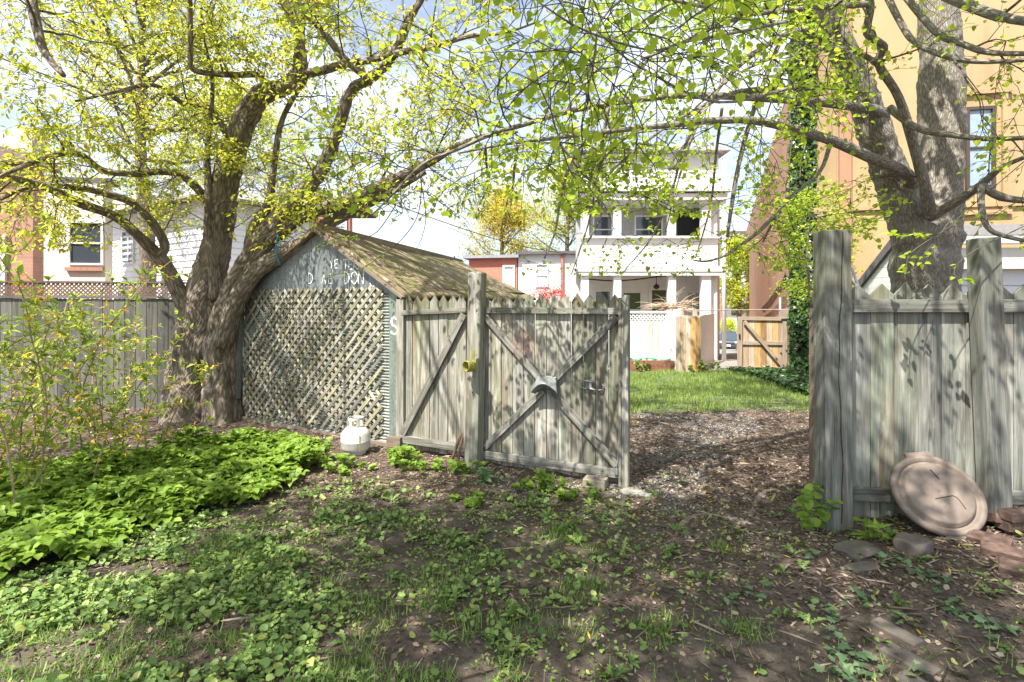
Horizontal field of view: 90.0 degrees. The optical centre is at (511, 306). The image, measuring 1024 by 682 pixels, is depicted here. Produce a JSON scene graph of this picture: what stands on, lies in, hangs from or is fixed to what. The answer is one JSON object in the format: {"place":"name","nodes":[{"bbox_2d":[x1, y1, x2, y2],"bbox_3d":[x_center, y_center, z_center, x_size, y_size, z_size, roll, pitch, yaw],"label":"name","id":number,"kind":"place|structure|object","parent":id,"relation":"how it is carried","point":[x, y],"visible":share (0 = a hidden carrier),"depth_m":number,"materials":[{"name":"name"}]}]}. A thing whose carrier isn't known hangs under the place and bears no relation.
{"place":"outdoors","nodes":[
{"label":"outdoors","id":0,"kind":"place"},
{"bbox_2d":[0,127,59,298],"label":"terracotta house","id":1,"kind":"structure","parent":0,"point":[32,262],"depth_m":10.08,"materials":[{"name":"paint"}]},
{"bbox_2d":[0,235,6,295],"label":"window","id":2,"kind":"structure","parent":1,"relation":"in","point":[3,276],"depth_m":9.98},
{"bbox_2d":[2,58,573,254],"bbox_3d":[-2.052,-3.331,15.788,1.833,2.042,20.126,0,0,39],"label":"overhead wire","id":3,"kind":"object","parent":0,"point":[286,161],"visible":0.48,"depth_m":10.99,"materials":[{"name":"black rubber"}]},
{"bbox_2d":[0,0,789,263],"label":"sky","id":4,"kind":"structure","parent":0,"point":[436,238],"materials":[{"name":"white"}]},
{"bbox_2d":[346,178,482,241],"bbox_3d":[-3.066,-3.284,17.926,5.781,1.531,0.219,0,0,-44],"label":"overhead wire","id":5,"kind":"object","parent":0,"point":[432,220],"visible":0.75,"depth_m":18.28,"materials":[{"name":"black rubber"}]},
{"bbox_2d":[0,348,1023,681],"bbox_3d":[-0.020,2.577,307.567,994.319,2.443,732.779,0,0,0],"label":"ground","id":6,"kind":"structure","parent":0,"point":[688,664],"depth_m":2.82,"materials":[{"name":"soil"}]},
{"bbox_2d":[44,177,120,299],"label":"peach brick house","id":7,"kind":"structure","parent":6,"relation":"on","point":[78,262],"depth_m":12.82,"materials":[{"name":"beige brick"}]},
{"bbox_2d":[67,221,103,264],"bbox_3d":[-10.663,-1.600,12.812,0.800,1.100,0.060,0,0,-8],"label":"window","id":8,"kind":"structure","parent":7,"relation":"in","point":[79,255],"depth_m":12.82,"materials":[{"name":"white glass"}]},
{"bbox_2d":[0,281,186,299],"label":"lattice fence","id":9,"kind":"object","parent":6,"relation":"on","point":[72,283],"visible":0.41,"depth_m":8.82,"materials":[{"name":"wood"}]},
{"bbox_2d":[0,212,225,508],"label":"forsythia bush","id":10,"kind":"object","parent":6,"relation":"on","point":[35,390],"visible":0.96,"depth_m":4.24,"materials":[{"name":"green plant"}]},
{"bbox_2d":[0,296,244,410],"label":"board fence","id":11,"kind":"object","parent":6,"relation":"on","point":[154,312],"visible":0.15,"depth_m":7.56,"materials":[{"name":"grey wood"}]},
{"bbox_2d":[0,0,262,298],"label":"backyard tree","id":12,"kind":"object","parent":6,"relation":"on","point":[130,70],"visible":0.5,"depth_m":12.58,"materials":[{"name":"green plant"}]},
{"bbox_2d":[0,425,348,578],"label":"goutweed","id":13,"kind":"object","parent":6,"relation":"on","point":[33,525],"visible":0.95,"depth_m":3.81,"materials":[{"name":"green plant"}]},
{"bbox_2d":[113,159,329,299],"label":"white house","id":14,"kind":"structure","parent":6,"relation":"on","point":[126,260],"depth_m":12.95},
{"bbox_2d":[121,230,134,264],"bbox_3d":[-10.563,-1.650,14.091,0.720,0.950,0.060,0,0,31],"label":"window","id":15,"kind":"structure","parent":14,"relation":"in","point":[129,245],"depth_m":14.09,"materials":[{"name":"white glass"}]},
{"bbox_2d":[135,65,330,188],"bbox_3d":[-15.969,-6.154,29.690,10.245,15.924,9.370,0,0,0],"label":"street tree","id":16,"kind":"object","parent":6,"relation":"on","point":[261,123],"visible":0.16,"depth_m":29.45,"materials":[{"name":"plant"}]},
{"bbox_2d":[0,0,659,426],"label":"leaning tree","id":17,"kind":"object","parent":6,"relation":"on","point":[210,298],"visible":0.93,"depth_m":5.91,"materials":[{"name":"green plant"}]},
{"bbox_2d":[275,235,280,264],"bbox_3d":[-2.871,-0.701,6.297,0.058,0.382,0.122,0,0,0],"label":"blue strap","id":18,"kind":"object","parent":17,"relation":"hanging from","point":[276,248],"visible":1,"depth_m":6.26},
{"bbox_2d":[303,453,356,471],"bbox_3d":[-1.703,1.432,4.772,0.445,0.145,0.342,0,0,27],"label":"leafy weed","id":19,"kind":"object","parent":6,"relation":"on","point":[329,465],"visible":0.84,"depth_m":4.75,"materials":[{"name":"green plant"}]},
{"bbox_2d":[313,194,376,231],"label":"red brick house","id":20,"kind":"structure","parent":6,"relation":"on","point":[348,225],"depth_m":18.07,"materials":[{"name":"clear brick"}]},
{"bbox_2d":[336,221,346,229],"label":"window","id":21,"kind":"structure","parent":20,"relation":"in","point":[344,226],"depth_m":17.98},
{"bbox_2d":[340,416,370,455],"bbox_3d":[-1.599,1.315,5.239,0.296,0.378,0.296,0,0,0],"label":"gas cylinder","id":22,"kind":"object","parent":6,"relation":"on","point":[355,437],"visible":0.99,"depth_m":5.14,"materials":[{"name":"white metal"}]},
{"bbox_2d":[337,461,376,475],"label":"leafy weed","id":23,"kind":"object","parent":6,"relation":"on","point":[342,470],"visible":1,"depth_m":4.67,"materials":[{"name":"green plant"}]},
{"bbox_2d":[235,223,535,445],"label":"shed","id":24,"kind":"structure","parent":6,"relation":"on","point":[319,351],"depth_m":6.10,"materials":[{"name":"wood"}]},
{"bbox_2d":[386,444,423,464],"bbox_3d":[-1.022,1.401,4.883,0.332,0.196,0.331,0,0,-26],"label":"leafy weed","id":25,"kind":"object","parent":6,"relation":"on","point":[396,453],"visible":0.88,"depth_m":4.87,"materials":[{"name":"green plant"}]},
{"bbox_2d":[386,294,467,455],"bbox_3d":[-0.863,0.677,5.213,0.918,1.605,0.099,0,0,20],"label":"side fence","id":26,"kind":"object","parent":6,"relation":"on","point":[431,347],"visible":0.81,"depth_m":5.21,"materials":[{"name":"grey wood"}]},
{"bbox_2d":[395,457,458,471],"bbox_3d":[-0.775,1.454,4.723,0.576,0.130,0.176,0,0,-4],"label":"leafy weed","id":27,"kind":"object","parent":6,"relation":"on","point":[436,464],"visible":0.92,"depth_m":4.70,"materials":[{"name":"green plant"}]},
{"bbox_2d":[448,433,461,465],"bbox_3d":[-0.540,1.362,4.867,0.173,0.312,0.028,0,0,-45],"label":"iron stake","id":28,"kind":"object","parent":6,"relation":"on","point":[456,447],"visible":0.81,"depth_m":4.87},
{"bbox_2d":[457,437,462,460],"bbox_3d":[-0.493,1.378,4.846,0.040,0.275,0.100,0,0,25],"label":"iron stake","id":29,"kind":"object","parent":6,"relation":"on","point":[460,449],"visible":0.78,"depth_m":4.84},
{"bbox_2d":[448,490,483,508],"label":"leafy weed","id":30,"kind":"object","parent":6,"relation":"on","point":[475,500],"visible":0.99,"depth_m":3.90,"materials":[{"name":"green plant"}]},
{"bbox_2d":[450,459,487,474],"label":"leafy weed","id":31,"kind":"object","parent":6,"relation":"on","point":[457,467],"visible":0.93,"depth_m":4.61,"materials":[{"name":"green plant"}]},
{"bbox_2d":[462,272,486,469],"bbox_3d":[-0.369,0.660,4.755,0.170,1.983,0.306,0,0,23],"label":"gate post","id":32,"kind":"object","parent":6,"relation":"on","point":[473,366],"visible":0.89,"depth_m":4.76,"materials":[{"name":"grey wood"}]},
{"bbox_2d":[483,293,629,487],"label":"picket gate","id":33,"kind":"structure","parent":32,"relation":"attached to","point":[557,387],"depth_m":4.52,"materials":[{"name":"grey wood"}]},
{"bbox_2d":[473,467,494,484],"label":"leafy weed","id":34,"kind":"object","parent":6,"relation":"on","point":[481,472],"visible":1,"depth_m":4.36,"materials":[{"name":"green plant"}]},
{"bbox_2d":[463,254,518,288],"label":"red painted house","id":35,"kind":"structure","parent":6,"relation":"on","point":[503,268],"depth_m":24.72,"materials":[{"name":"paint"}]},
{"bbox_2d":[503,265,514,286],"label":"window","id":36,"kind":"structure","parent":35,"relation":"in","point":[508,270],"depth_m":24.64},
{"bbox_2d":[441,179,561,264],"bbox_3d":[-0.469,-2.505,33.679,7.601,12.231,7.226,0,0,10],"label":"yellow tree","id":37,"kind":"object","parent":6,"relation":"on","point":[500,223],"visible":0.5,"depth_m":32.83,"materials":[{"name":"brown plant"}]},
{"bbox_2d":[0,483,1007,681],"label":"weed rosettes","id":38,"kind":"object","parent":6,"relation":"on","point":[805,617],"visible":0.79,"depth_m":2.74,"materials":[{"name":"green plant"}]},
{"bbox_2d":[0,481,1018,681],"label":"weed carpet","id":39,"kind":"object","parent":6,"relation":"on","point":[364,612],"visible":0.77,"depth_m":2.78,"materials":[{"name":"green plant"}]},
{"bbox_2d":[0,471,1023,681],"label":"violet cover","id":40,"kind":"object","parent":6,"relation":"on","point":[53,604],"visible":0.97,"depth_m":2.64,"materials":[{"name":"green plant"}]},
{"bbox_2d":[511,475,535,491],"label":"leafy weed","id":41,"kind":"object","parent":6,"relation":"on","point":[527,482],"visible":1,"depth_m":4.21,"materials":[{"name":"green plant"}]},
{"bbox_2d":[512,157,577,250],"bbox_3d":[2.725,-2.322,27.193,5.507,11.466,4.839,0,0,0],"label":"green tree","id":42,"kind":"object","parent":6,"relation":"on","point":[569,221],"visible":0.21,"depth_m":26.75,"materials":[{"name":"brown plant"}]},
{"bbox_2d":[517,251,575,301],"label":"white row house","id":43,"kind":"structure","parent":6,"relation":"on","point":[529,278],"depth_m":24.36,"materials":[{"name":"paint"}]},
{"bbox_2d":[536,264,547,286],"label":"window","id":44,"kind":"structure","parent":43,"relation":"in","point":[539,279],"depth_m":24.40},
{"bbox_2d":[532,468,567,491],"bbox_3d":[0.312,1.421,4.181,0.314,0.177,0.173,0,0,14],"label":"leafy weed","id":45,"kind":"object","parent":6,"relation":"on","point":[548,484],"visible":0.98,"depth_m":4.19,"materials":[{"name":"green plant"}]},
{"bbox_2d":[524,282,578,301],"bbox_3d":[1.037,0.603,13.550,1.479,2.607,1.412,0,0,25],"label":"red leaved shrub","id":46,"kind":"object","parent":6,"relation":"on","point":[555,291],"visible":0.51,"depth_m":13.53,"materials":[{"name":"brown plant"}]},
{"bbox_2d":[98,392,1021,680],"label":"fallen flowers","id":47,"kind":"object","parent":6,"relation":"on","point":[680,576],"visible":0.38,"depth_m":3.10,"materials":[{"name":"plant"}]},
{"bbox_2d":[554,480,598,500],"bbox_3d":[0.518,1.453,4.025,0.376,0.106,0.194,0,0,-21],"label":"leafy weed","id":48,"kind":"object","parent":6,"relation":"on","point":[569,495],"visible":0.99,"depth_m":4.02,"materials":[{"name":"green plant"}]},
{"bbox_2d":[583,474,607,490],"bbox_3d":[0.699,1.451,4.284,0.190,0.107,0.130,0,0,24],"label":"concrete block","id":49,"kind":"object","parent":6,"relation":"on","point":[598,481],"depth_m":4.24,"materials":[{"name":"concrete"}]},
{"bbox_2d":[621,487,642,495],"bbox_3d":[0.973,1.502,4.168,0.174,0.028,0.124,0,0,-12],"label":"flat stone","id":50,"kind":"object","parent":6,"relation":"on","point":[632,491],"visible":0.98,"depth_m":4.14,"materials":[{"name":"stone"}]},
{"bbox_2d":[258,0,1023,294],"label":"linden tree","id":51,"kind":"object","parent":6,"relation":"on","point":[922,206],"visible":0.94,"depth_m":3.96,"materials":[{"name":"green plant"}]},
{"bbox_2d":[633,360,649,370],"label":"leafy weed","id":52,"kind":"object","parent":6,"relation":"on","point":[638,366],"visible":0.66,"depth_m":11.87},
{"bbox_2d":[639,490,651,496],"bbox_3d":[1.073,1.508,4.143,0.120,0.026,0.091,0,0,19],"label":"flat stone","id":53,"kind":"object","parent":6,"relation":"on","point":[645,493],"visible":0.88,"depth_m":4.11,"materials":[{"name":"stone"}]},
{"bbox_2d":[564,145,731,360],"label":"porch house","id":54,"kind":"structure","parent":6,"relation":"on","point":[637,285],"depth_m":17.04,"materials":[{"name":"white paint"}]},
{"bbox_2d":[594,290,610,301],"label":"window","id":55,"kind":"structure","parent":54,"relation":"in","point":[597,293],"depth_m":18.18,"materials":[{"name":"beige paint"}]},
{"bbox_2d":[593,215,612,235],"bbox_3d":[3.219,-2.750,18.170,0.700,1.000,0.060,0,0,0],"label":"window","id":56,"kind":"structure","parent":54,"relation":"in","point":[605,226],"depth_m":18.18,"materials":[{"name":"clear glass"}]},
{"bbox_2d":[622,292,641,320],"bbox_3d":[4.253,0.100,18.170,0.700,1.300,0.060,0,0,0],"label":"window","id":57,"kind":"structure","parent":54,"relation":"in","point":[635,297],"depth_m":18.18,"materials":[{"name":"glass"}]},
{"bbox_2d":[634,215,662,235],"bbox_3d":[4.847,-2.750,18.170,1.000,1.000,0.060,0,0,0],"label":"window","id":58,"kind":"structure","parent":54,"relation":"in","point":[641,224],"depth_m":18.18,"materials":[{"name":"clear glass"}]},
{"bbox_2d":[648,287,666,318],"bbox_3d":[5.211,-0.150,18.170,0.740,1.140,0.060,0,0,0],"label":"window","id":59,"kind":"structure","parent":54,"relation":"in","point":[654,294],"depth_m":18.18,"materials":[{"name":"beige paint"}]},
{"bbox_2d":[676,211,699,235],"bbox_3d":[6.265,-2.800,18.170,0.900,1.200,0.060,0,0,0],"label":"window","id":60,"kind":"structure","parent":54,"relation":"in","point":[686,225],"depth_m":18.18,"materials":[{"name":"black glass"}]},
{"bbox_2d":[686,292,699,315],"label":"window","id":61,"kind":"structure","parent":54,"relation":"in","point":[690,295],"depth_m":18.18,"materials":[{"name":"beige paint"}]},
{"bbox_2d":[630,360,674,370],"bbox_3d":[3.330,1.385,12.226,1.060,0.260,0.350,0,0,0],"label":"planter box","id":62,"kind":"object","parent":6,"relation":"on","point":[657,365],"visible":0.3,"depth_m":12.05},
{"bbox_2d":[630,357,670,359],"bbox_3d":[3.355,1.230,12.196,1.167,0.067,0.287,0,0,0],"label":"garden hose","id":63,"kind":"object","parent":62,"relation":"on","point":[648,358],"visible":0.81,"depth_m":12.10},
{"bbox_2d":[630,309,680,359],"bbox_3d":[3.079,0.800,12.205,1.832,1.500,0.148,0,0,10],"label":"white board fence","id":64,"kind":"object","parent":6,"relation":"on","point":[652,339],"visible":0.48,"depth_m":12.18,"materials":[{"name":"paint"}]},
{"bbox_2d":[636,287,705,315],"bbox_3d":[4.023,0.632,12.940,1.839,2.266,0.658,0,0,0],"label":"brush pile","id":65,"kind":"object","parent":6,"relation":"on","point":[666,307],"visible":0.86,"depth_m":12.88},
{"bbox_2d":[439,395,919,539],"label":"gravel","id":66,"kind":"structure","parent":6,"relation":"on","point":[699,472],"depth_m":5.08,"materials":[{"name":"gravel"}]},
{"bbox_2d":[674,310,701,371],"bbox_3d":[4.083,0.790,11.900,0.603,1.420,0.120,0,0,6],"label":"cedar fence","id":67,"kind":"object","parent":6,"relation":"on","point":[687,341],"visible":0.9,"depth_m":11.85,"materials":[{"name":"wood"}]},
{"bbox_2d":[687,359,721,370],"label":"leafy weed","id":68,"kind":"object","parent":6,"relation":"on","point":[704,368],"visible":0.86,"depth_m":11.82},
{"bbox_2d":[700,313,714,368],"bbox_3d":[5.341,1.100,13.985,0.435,1.800,4.727,0,0,31],"label":"white side fence","id":69,"kind":"object","parent":6,"relation":"on","point":[708,338],"visible":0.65,"depth_m":14.06,"materials":[{"name":"paint"}]},
{"bbox_2d":[672,513,754,538],"bbox_3d":[1.317,1.531,3.584,0.722,0.066,0.310,0,0,-23],"label":"exposed root","id":70,"kind":"object","parent":6,"relation":"on","point":[701,514],"visible":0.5,"depth_m":3.65,"materials":[{"name":"brown plant"}]},
{"bbox_2d":[720,315,736,332],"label":"lime bush","id":71,"kind":"object","parent":6,"relation":"on","point":[730,323],"visible":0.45,"depth_m":51.56,"materials":[{"name":"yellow plant"}]},
{"bbox_2d":[720,231,745,329],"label":"white house","id":72,"kind":"structure","parent":6,"relation":"on","point":[728,313],"depth_m":61.04,"materials":[{"name":"paint"}]},
{"bbox_2d":[731,299,741,314],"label":"window","id":73,"kind":"structure","parent":72,"relation":"in","point":[732,313],"depth_m":61.07,"materials":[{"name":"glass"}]},
{"bbox_2d":[720,229,749,351],"bbox_3d":[14.794,-0.633,33.169,3.886,8.894,4.245,0,0,0],"label":"lime tree","id":74,"kind":"object","parent":6,"relation":"on","point":[735,287],"visible":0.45,"depth_m":32.75,"materials":[{"name":"green plant"}]},
{"bbox_2d":[744,488,775,522],"bbox_3d":[1.895,1.540,3.954,0.104,0.079,0.850,0,0,39],"label":"exposed root","id":75,"kind":"object","parent":6,"relation":"on","point":[759,495],"visible":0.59,"depth_m":3.99,"materials":[{"name":"brown plant"}]},
{"bbox_2d":[721,365,808,396],"bbox_3d":[5.940,1.438,9.771,2.650,0.244,4.496,0,0,0],"label":"ivy carpet","id":76,"kind":"object","parent":6,"relation":"on","point":[794,381],"visible":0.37,"depth_m":10.44,"materials":[{"name":"green plant"}]},
{"bbox_2d":[808,305,814,491],"bbox_3d":[2.701,0.731,4.596,0.134,1.502,1.309,0,0,27],"label":"open gate leaf","id":77,"kind":"object","parent":6,"relation":"on","point":[811,407],"visible":0.35,"depth_m":4.07,"materials":[{"name":"grey wood"}]},
{"bbox_2d":[795,483,843,532],"bbox_3d":[2.038,1.352,3.390,0.293,0.321,0.264,0,0,23],"label":"leafy weed","id":78,"kind":"object","parent":6,"relation":"on","point":[806,501],"visible":1,"depth_m":3.43,"materials":[{"name":"green plant"}]},
{"bbox_2d":[755,173,885,317],"bbox_3d":[5.725,-0.347,9.803,1.846,4.303,2.244,0,0,-41],"label":"young maple","id":79,"kind":"object","parent":6,"relation":"on","point":[807,277],"visible":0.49,"depth_m":9.78,"materials":[{"name":"green plant"}]},
{"bbox_2d":[813,230,852,531],"bbox_3d":[2.192,0.565,3.499,0.200,2.171,0.132,0,0,0],"label":"gate post","id":80,"kind":"object","parent":6,"relation":"on","point":[832,315],"visible":0.91,"depth_m":3.44,"materials":[{"name":"grey wood"}]},
{"bbox_2d":[833,539,880,560],"bbox_3d":[2.126,1.495,3.154,0.275,0.037,0.209,0,0,-21],"label":"flat stone","id":81,"kind":"object","parent":6,"relation":"on","point":[849,548],"visible":0.94,"depth_m":3.13,"materials":[{"name":"stone"}]},
{"bbox_2d":[842,561,879,573],"bbox_3d":[2.007,1.496,2.935,0.206,0.030,0.100,0,0,-15],"label":"flat stone","id":82,"kind":"object","parent":6,"relation":"on","point":[866,566],"visible":0.97,"depth_m":2.92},
{"bbox_2d":[712,548,1022,681],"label":"ground ivy","id":83,"kind":"object","parent":6,"relation":"on","point":[848,670],"visible":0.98,"depth_m":2.40,"materials":[{"name":"green plant"}]},
{"bbox_2d":[849,517,891,541],"bbox_3d":[2.282,1.420,3.273,0.244,0.152,0.182,0,0,0],"label":"leafy weed","id":84,"kind":"object","parent":6,"relation":"on","point":[875,525],"visible":1,"depth_m":3.27,"materials":[{"name":"green plant"}]},
{"bbox_2d":[745,0,1023,316],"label":"stucco building","id":85,"kind":"structure","parent":6,"relation":"on","point":[841,166],"depth_m":10.36,"materials":[{"name":"paint"}]},
{"bbox_2d":[681,309,788,316],"bbox_3d":[5.312,0.156,12.238,2.549,0.222,0.066,0,0,2],"label":"crossbar","id":86,"kind":"object","parent":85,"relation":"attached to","point":[783,313],"visible":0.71,"depth_m":12.22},
{"bbox_2d":[786,0,818,371],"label":"climbing ivy","id":87,"kind":"object","parent":85,"relation":"attached to","point":[798,339],"visible":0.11,"depth_m":11.44,"materials":[{"name":"green plant"}]},
{"bbox_2d":[964,105,995,188],"bbox_3d":[9.214,-3.137,10.073,0.510,1.609,0.060,0,0,10],"label":"window","id":88,"kind":"structure","parent":85,"relation":"in","point":[973,113],"depth_m":10.08,"materials":[{"name":"white glass"}]},
{"bbox_2d":[880,527,898,540],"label":"leafy weed","id":89,"kind":"object","parent":6,"relation":"on","point":[890,535],"visible":0.54,"depth_m":3.23,"materials":[{"name":"green plant"}]},
{"bbox_2d":[869,617,923,646],"bbox_3d":[1.774,1.518,2.367,0.085,0.054,0.191,0,0,-26],"label":"paver","id":90,"kind":"object","parent":6,"relation":"on","point":[899,634],"visible":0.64,"depth_m":2.36,"materials":[{"name":"stone"}]},
{"bbox_2d":[892,669,926,681],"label":"paver","id":91,"kind":"object","parent":6,"relation":"on","point":[903,677],"visible":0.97,"depth_m":2.07,"materials":[{"name":"stone"}]},
{"bbox_2d":[879,642,941,676],"bbox_3d":[1.698,1.523,2.186,0.100,0.054,0.191,0,0,-27],"label":"paver","id":92,"kind":"object","parent":6,"relation":"on","point":[893,651],"visible":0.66,"depth_m":2.18,"materials":[{"name":"stone"}]},
{"bbox_2d":[892,532,933,558],"bbox_3d":[2.431,1.444,3.095,0.208,0.102,0.166,0,0,-28],"label":"rock","id":93,"kind":"object","parent":6,"relation":"on","point":[908,544],"visible":0.91,"depth_m":3.05,"materials":[{"name":"stone"}]},
{"bbox_2d":[851,237,1023,517],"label":"picket fence","id":94,"kind":"object","parent":6,"relation":"on","point":[935,373],"visible":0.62,"depth_m":3.60,"materials":[{"name":"grey wood"}]},
{"bbox_2d":[889,451,987,539],"bbox_3d":[2.802,1.236,3.374,0.530,0.480,0.382,0,0,0],"label":"bin lid","id":95,"kind":"object","parent":6,"relation":"on","point":[938,496],"visible":0.99,"depth_m":3.34,"materials":[{"name":"brown plastic"}]},
{"bbox_2d":[858,224,1023,293],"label":"garage","id":96,"kind":"structure","parent":6,"relation":"on","point":[873,276],"depth_m":7.52,"materials":[{"name":"grey"}]},
{"bbox_2d":[962,269,1023,293],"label":"garage door","id":97,"kind":"structure","parent":96,"relation":"in","point":[1010,276],"depth_m":7.49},
{"bbox_2d":[950,548,986,565],"bbox_3d":[2.652,1.461,2.982,0.028,0.031,0.209,0,0,-7],"label":"fallen stick","id":98,"kind":"object","parent":6,"relation":"on","point":[978,561],"visible":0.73,"depth_m":2.94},
{"bbox_2d":[970,564,997,594],"bbox_3d":[2.658,1.460,2.816,0.716,0.048,0.059,0,0,-27],"label":"fallen stick","id":99,"kind":"object","parent":6,"relation":"on","point":[981,578],"visible":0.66,"depth_m":2.75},
{"bbox_2d":[966,529,1012,545],"bbox_3d":[2.921,1.433,3.132,0.105,0.082,0.200,0,0,-38],"label":"brick","id":100,"kind":"object","parent":6,"relation":"on","point":[973,535],"visible":0.58,"depth_m":3.13,"materials":[{"name":"brick"}]},
{"bbox_2d":[986,513,1002,523],"bbox_3d":[3.143,1.372,3.314,0.099,0.128,0.207,0,0,21],"label":"brick","id":101,"kind":"object","parent":6,"relation":"on","point":[992,518],"visible":0.51,"depth_m":3.27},
{"bbox_2d":[980,539,1023,561],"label":"brick","id":102,"kind":"object","parent":6,"relation":"on","point":[992,549],"visible":0.87,"depth_m":2.96,"materials":[{"name":"brick"}]},
{"bbox_2d":[994,520,1023,532],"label":"brick","id":103,"kind":"object","parent":6,"relation":"on","point":[1007,526],"visible":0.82,"depth_m":3.19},
{"bbox_2d":[997,507,1023,522],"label":"brick","id":104,"kind":"object","parent":103,"relation":"on","point":[1013,514],"visible":1,"depth_m":3.20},
{"bbox_2d":[998,556,1023,578],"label":"brick","id":105,"kind":"object","parent":6,"relation":"on","point":[1007,566],"visible":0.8,"depth_m":2.79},
{"bbox_3d":[6.500,0.950,11.860,0.140,1.500,0.120,0,0,0],"label":"gate post","id":106,"kind":"object","parent":6,"relation":"on","visible":0},
{"bbox_2d":[737,317,789,368],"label":"cedar gate","id":107,"kind":"structure","parent":106,"relation":"attached to","point":[762,341],"depth_m":11.95,"materials":[{"name":"brown wood"}]},
{"bbox_2d":[0,516,1023,681],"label":"grass","id":108,"kind":"structure","parent":0,"point":[105,657],"depth_m":2.35,"materials":[{"name":"plant"}]},
{"bbox_2d":[630,368,808,415],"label":"lawn grass","id":109,"kind":"structure","parent":0,"point":[712,391],"depth_m":9.03,"materials":[{"name":"plant"}]},
{"bbox_2d":[704,349,736,370],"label":"driveway","id":110,"kind":"structure","parent":0,"point":[731,357],"depth_m":17.29,"materials":[{"name":"concrete"}]},
{"bbox_2d":[720,330,736,347],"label":"parked car","id":111,"kind":"object","parent":110,"relation":"on","point":[731,339],"visible":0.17,"depth_m":43.27,"materials":[{"name":"grey paint"}]},
{"bbox_2d":[851,265,858,285],"bbox_3d":[4.999,-0.427,7.500,0.215,0.376,0.040,0,0,0],"label":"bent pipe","id":112,"kind":"object","parent":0,"point":[855,277],"visible":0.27,"depth_m":7.48,"materials":[{"name":"metal"}]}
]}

